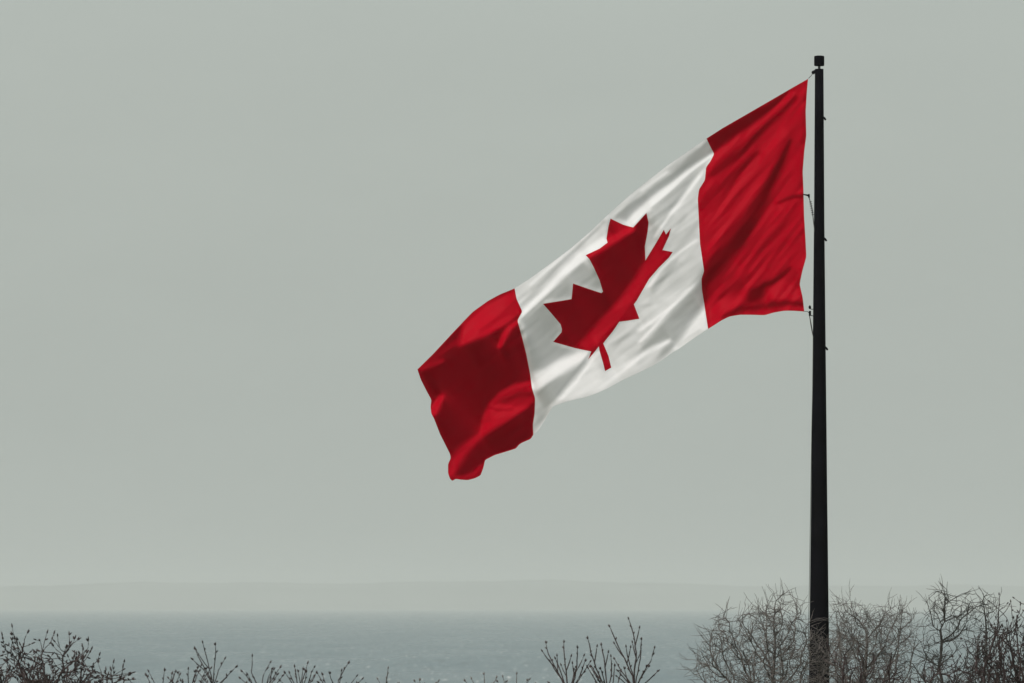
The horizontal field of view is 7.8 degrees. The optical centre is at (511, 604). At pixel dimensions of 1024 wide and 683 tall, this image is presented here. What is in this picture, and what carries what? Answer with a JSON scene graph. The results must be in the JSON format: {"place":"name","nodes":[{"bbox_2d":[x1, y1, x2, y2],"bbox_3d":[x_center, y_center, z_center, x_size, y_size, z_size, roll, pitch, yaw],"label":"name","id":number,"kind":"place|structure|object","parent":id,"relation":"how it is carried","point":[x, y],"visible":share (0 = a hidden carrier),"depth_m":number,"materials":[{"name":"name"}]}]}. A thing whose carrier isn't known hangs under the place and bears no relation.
{"place":"outdoors","nodes":[
{"label":"outdoors","id":0,"kind":"place"},
{"bbox_2d":[0,623,135,682],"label":"budding tree","id":1,"kind":"object","parent":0,"point":[23,674],"visible":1,"depth_m":117.92,"materials":[{"name":"brown plant"}]},
{"bbox_2d":[145,641,363,682],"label":"budding shrub","id":2,"kind":"object","parent":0,"point":[210,678],"visible":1,"depth_m":119.87,"materials":[{"name":"brown plant"}]},
{"bbox_2d":[365,666,535,682],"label":"shrub","id":3,"kind":"object","parent":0,"point":[464,679],"visible":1,"depth_m":132.27,"materials":[{"name":"grey plant"}]},
{"bbox_2d":[0,610,1023,682],"bbox_3d":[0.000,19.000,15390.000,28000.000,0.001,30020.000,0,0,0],"label":"lake","id":4,"kind":"structure","parent":0,"point":[434,646],"depth_m":3800.08,"materials":[{"name":"liquid"}]},
{"bbox_2d":[0,580,1023,609],"bbox_3d":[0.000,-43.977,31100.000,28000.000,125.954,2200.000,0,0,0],"label":"shore","id":5,"kind":"structure","parent":0,"point":[521,595],"depth_m":30059.08,"materials":[{"name":"grey"}]},
{"bbox_2d":[0,0,1023,586],"label":"sky","id":6,"kind":"structure","parent":0,"point":[237,237],"materials":[{"name":"grey"}]},
{"bbox_2d":[541,617,659,682],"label":"upright shrub","id":7,"kind":"object","parent":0,"point":[599,676],"visible":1,"depth_m":122.02,"materials":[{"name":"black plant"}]},
{"bbox_2d":[678,578,861,682],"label":"bare tree","id":8,"kind":"object","parent":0,"point":[780,654],"visible":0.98,"depth_m":137.92,"materials":[{"name":"grey plant"}]},
{"bbox_2d":[809,55,828,682],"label":"flagpole","id":9,"kind":"object","parent":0,"point":[819,605],"visible":0.98,"depth_m":149.89,"materials":[{"name":"black metal"}]},
{"bbox_2d":[803,73,814,682],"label":"halyard","id":10,"kind":"object","parent":9,"relation":"attached to","point":[812,214],"visible":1,"depth_m":149.94,"materials":[{"name":"grey fabric"}]},
{"bbox_2d":[417,79,807,480],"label":"flag","id":11,"kind":"object","parent":10,"relation":"attached to","point":[689,245],"visible":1,"depth_m":150.06,"materials":[{"name":"red fabric"}]},
{"bbox_2d":[829,581,930,682],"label":"bare tree","id":12,"kind":"object","parent":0,"point":[851,636],"visible":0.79,"depth_m":167.85,"materials":[{"name":"grey plant"}]},
{"bbox_2d":[813,633,964,682],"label":"upright shrub","id":13,"kind":"object","parent":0,"point":[880,678],"visible":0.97,"depth_m":127.98,"materials":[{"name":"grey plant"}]},
{"bbox_2d":[896,576,1021,682],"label":"bare tree","id":14,"kind":"object","parent":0,"point":[942,641],"visible":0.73,"depth_m":155.99,"materials":[{"name":"grey plant"}]},
{"bbox_2d":[947,593,1023,682],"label":"upright shrub","id":15,"kind":"object","parent":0,"point":[1003,671],"visible":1,"depth_m":125.90,"materials":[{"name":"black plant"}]}
]}

